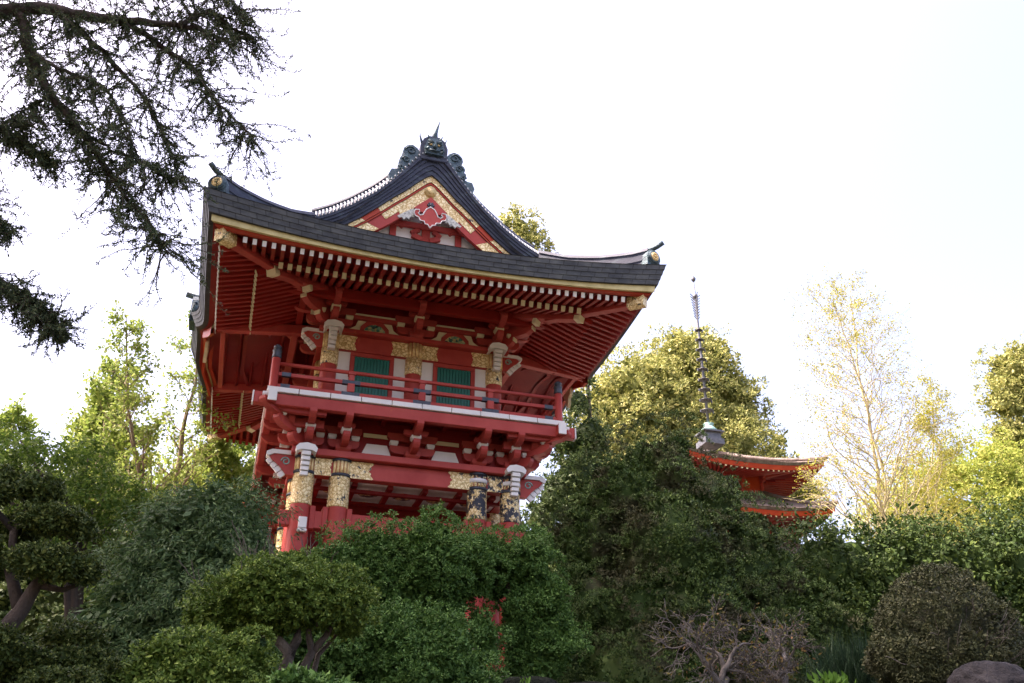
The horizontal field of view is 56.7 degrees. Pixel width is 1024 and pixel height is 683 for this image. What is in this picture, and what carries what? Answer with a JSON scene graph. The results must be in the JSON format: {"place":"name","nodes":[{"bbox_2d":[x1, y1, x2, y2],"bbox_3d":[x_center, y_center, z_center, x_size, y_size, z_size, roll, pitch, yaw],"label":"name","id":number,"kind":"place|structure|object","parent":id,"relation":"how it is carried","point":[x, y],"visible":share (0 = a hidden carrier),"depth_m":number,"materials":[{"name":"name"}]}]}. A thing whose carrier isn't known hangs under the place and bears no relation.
{"place":"outdoors","nodes":[
{"label":"outdoors","id":0,"kind":"place"},
{"bbox_2d":[0,0,1023,545],"label":"sky","id":1,"kind":"structure","parent":0,"point":[766,144],"materials":[{"name":"white"}]},
{"bbox_3d":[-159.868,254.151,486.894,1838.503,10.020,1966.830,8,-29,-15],"label":"ground","id":2,"kind":"structure","parent":0,"visible":0},
{"bbox_2d":[0,392,42,471],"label":"deciduous tree","id":3,"kind":"object","parent":2,"relation":"on","point":[24,423],"visible":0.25,"depth_m":25.25,"materials":[{"name":"green plant"}]},
{"bbox_2d":[0,462,122,682],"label":"cloud pruned tree","id":4,"kind":"object","parent":2,"relation":"on","point":[79,653],"visible":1,"depth_m":7.08,"materials":[{"name":"green plant"}]},
{"bbox_2d":[0,454,157,648],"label":"evergreen tree","id":5,"kind":"object","parent":2,"relation":"on","point":[47,607],"visible":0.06,"depth_m":18.77,"materials":[{"name":"green plant"}]},
{"bbox_2d":[51,355,163,527],"bbox_3d":[-10.123,4.360,22.784,3.563,8.844,3.715,8,-29,-15],"label":"deciduous tree","id":6,"kind":"object","parent":2,"relation":"on","point":[82,425],"visible":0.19,"depth_m":23.45,"materials":[{"name":"green plant"}]},
{"bbox_2d":[0,0,310,363],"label":"cedar tree","id":7,"kind":"object","parent":2,"relation":"on","point":[33,312],"visible":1,"depth_m":8.80,"materials":[{"name":"green plant"}]},
{"bbox_2d":[61,416,271,553],"bbox_3d":[-10.465,6.690,27.297,10.905,8.973,7.065,8,-29,-15],"label":"leafy tree","id":8,"kind":"object","parent":2,"relation":"on","point":[191,460],"depth_m":27.96,"materials":[{"name":"green plant"}]},
{"bbox_2d":[91,299,241,534],"bbox_3d":[-8.154,3.280,21.578,4.093,9.620,3.140,19,-34,-32],"label":"deciduous tree","id":9,"kind":"object","parent":2,"relation":"on","point":[126,405],"visible":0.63,"depth_m":21.67,"materials":[{"name":"green plant"}]},
{"bbox_2d":[35,466,303,682],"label":"weeping cypress","id":10,"kind":"object","parent":2,"relation":"on","point":[198,529],"visible":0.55,"depth_m":10.63,"materials":[{"name":"green plant"}]},
{"bbox_2d":[103,622,285,682],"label":"shrub","id":11,"kind":"object","parent":2,"relation":"on","point":[224,658],"visible":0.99,"depth_m":7.16,"materials":[{"name":"green plant"}]},
{"bbox_2d":[172,414,257,502],"bbox_3d":[-7.782,5.288,24.953,3.290,9.221,3.582,8,-29,-15],"label":"deciduous tree","id":12,"kind":"object","parent":2,"relation":"on","point":[232,464],"visible":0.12,"depth_m":25.27,"materials":[{"name":"green plant"}]},
{"bbox_2d":[173,520,381,671],"bbox_3d":[-2.003,2.336,8.292,1.831,1.531,1.253,8,-29,-15],"label":"pruned juniper","id":13,"kind":"object","parent":2,"relation":"on","point":[286,593],"visible":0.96,"depth_m":8.09,"materials":[{"name":"green plant"}]},
{"bbox_2d":[264,661,357,682],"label":"shrub","id":14,"kind":"object","parent":2,"relation":"on","point":[292,673],"visible":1,"depth_m":6.61,"materials":[{"name":"green plant"}]},
{"bbox_2d":[268,549,495,667],"bbox_3d":[-2.206,4.278,13.267,4.240,2.750,1.692,8,-29,-15],"label":"dark shrub","id":15,"kind":"object","parent":2,"relation":"on","point":[301,649],"visible":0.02,"depth_m":12.56,"materials":[{"name":"green plant"}]},
{"bbox_2d":[301,596,516,682],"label":"clipped shrub","id":16,"kind":"object","parent":2,"relation":"on","point":[396,648],"visible":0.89,"depth_m":10.48,"materials":[{"name":"green plant"}]},
{"bbox_2d":[308,499,516,631],"bbox_3d":[-1.294,3.359,12.473,2.931,2.521,1.834,8,-29,-15],"label":"clipped shrub","id":17,"kind":"object","parent":2,"relation":"on","point":[425,557],"visible":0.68,"depth_m":12.40,"materials":[{"name":"green plant"}]},
{"bbox_2d":[519,676,530,682],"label":"sprouting plant","id":18,"kind":"object","parent":2,"relation":"on","point":[527,680],"visible":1,"depth_m":6.68,"materials":[{"name":"green plant"}]},
{"bbox_2d":[498,201,558,529],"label":"evergreen tree","id":19,"kind":"object","parent":2,"relation":"on","point":[521,228],"visible":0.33,"depth_m":40.23,"materials":[{"name":"green plant"}]},
{"bbox_2d":[503,676,557,682],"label":"rock","id":20,"kind":"object","parent":2,"relation":"on","point":[536,679],"visible":0.93,"depth_m":10.65,"materials":[{"name":"stone"}]},
{"bbox_2d":[480,521,594,682],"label":"clipped shrub","id":21,"kind":"object","parent":2,"relation":"on","point":[534,593],"visible":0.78,"depth_m":12.90,"materials":[{"name":"green plant"}]},
{"bbox_2d":[520,377,627,579],"bbox_3d":[2.115,7.542,35.716,5.705,15.324,5.310,8,-29,-15],"label":"evergreen tree","id":22,"kind":"object","parent":2,"relation":"on","point":[590,431],"visible":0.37,"depth_m":36.77,"materials":[{"name":"green plant"}]},
{"bbox_2d":[573,681,607,682],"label":"rock","id":23,"kind":"object","parent":2,"relation":"on","point":[590,682],"visible":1,"depth_m":10.68,"materials":[{"name":"stone"}]},
{"bbox_2d":[557,322,787,463],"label":"evergreen tree","id":24,"kind":"object","parent":2,"relation":"on","point":[666,377],"visible":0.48,"depth_m":72.25,"materials":[{"name":"green plant"}]},
{"bbox_2d":[502,408,872,682],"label":"cypress tree","id":25,"kind":"object","parent":2,"relation":"on","point":[641,534],"visible":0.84,"depth_m":15.33,"materials":[{"name":"green plant"}]},
{"bbox_2d":[643,592,779,682],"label":"twiggy shrub","id":26,"kind":"object","parent":2,"relation":"on","point":[709,662],"visible":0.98,"depth_m":9.58,"materials":[{"name":"brown plant"}]},
{"bbox_2d":[687,276,838,553],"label":"pagoda","id":27,"kind":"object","parent":2,"relation":"on","point":[773,477],"visible":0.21,"depth_m":52.97,"materials":[{"name":"orange paint"}]},
{"bbox_2d":[719,602,823,682],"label":"twiggy shrub","id":28,"kind":"object","parent":2,"relation":"on","point":[784,674],"visible":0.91,"depth_m":9.75,"materials":[{"name":"brown plant"}]},
{"bbox_2d":[747,426,833,500],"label":"evergreen tree","id":29,"kind":"object","parent":2,"relation":"on","point":[780,439],"visible":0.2,"depth_m":70.74,"materials":[{"name":"green plant"}]},
{"bbox_2d":[806,669,855,682],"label":"sprouting plant","id":30,"kind":"object","parent":2,"relation":"on","point":[830,677],"visible":1,"depth_m":7.34,"materials":[{"name":"green plant"}]},
{"bbox_2d":[793,612,884,682],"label":"fine grass clump","id":31,"kind":"object","parent":2,"relation":"on","point":[848,662],"visible":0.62,"depth_m":12.81,"materials":[{"name":"green plant"}]},
{"bbox_2d":[784,264,998,544],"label":"bare spring tree","id":32,"kind":"object","parent":2,"relation":"on","point":[882,507],"visible":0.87,"depth_m":40.53,"materials":[{"name":"yellow plant"}]},
{"bbox_2d":[773,490,1023,647],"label":"long hedge","id":33,"kind":"object","parent":2,"relation":"on","point":[858,574],"visible":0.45,"depth_m":17.66,"materials":[{"name":"green plant"}]},
{"bbox_2d":[869,367,983,541],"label":"bare spring tree","id":34,"kind":"object","parent":2,"relation":"on","point":[953,497],"visible":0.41,"depth_m":44.04,"materials":[{"name":"yellow plant"}]},
{"bbox_2d":[846,419,1023,544],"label":"leafy tree","id":35,"kind":"object","parent":2,"relation":"on","point":[998,478],"visible":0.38,"depth_m":49.45,"materials":[{"name":"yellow plant"}]},
{"bbox_2d":[861,560,1023,682],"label":"round bush","id":36,"kind":"object","parent":2,"relation":"on","point":[939,633],"visible":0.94,"depth_m":11.46,"materials":[{"name":"green plant"}]},
{"bbox_2d":[947,660,1023,682],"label":"rock","id":37,"kind":"object","parent":2,"relation":"on","point":[985,671],"visible":1,"depth_m":8.78,"materials":[{"name":"grey stone"}]},
{"bbox_2d":[967,331,1023,483],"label":"evergreen tree","id":38,"kind":"object","parent":2,"relation":"on","point":[1004,377],"visible":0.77,"depth_m":59.29,"materials":[{"name":"green plant"}]},
{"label":"gravel terrace","id":39,"kind":"structure","parent":0,"visible":0},
{"bbox_2d":[0,411,178,624],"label":"maple tree","id":40,"kind":"object","parent":39,"relation":"on","point":[79,487],"visible":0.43,"depth_m":14.70,"materials":[{"name":"green plant"}]},
{"bbox_2d":[186,122,666,674],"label":"gate tower","id":41,"kind":"structure","parent":39,"relation":"on","point":[414,330],"depth_m":18.81,"materials":[{"name":"red wood"}]},
{"bbox_2d":[348,352,393,396],"bbox_3d":[-2.867,0.951,19.181,0.960,1.532,0.043,8,-29,-15],"label":"window frame","id":42,"kind":"structure","parent":41,"relation":"in","point":[369,363],"depth_m":19.37,"materials":[{"name":"red paint"}]},
{"bbox_2d":[431,363,474,406],"bbox_3d":[-1.215,1.184,19.615,0.960,1.532,0.043,8,-29,-15],"label":"window frame","id":43,"kind":"structure","parent":41,"relation":"in","point":[444,373],"depth_m":19.79,"materials":[{"name":"red paint"}]}
]}

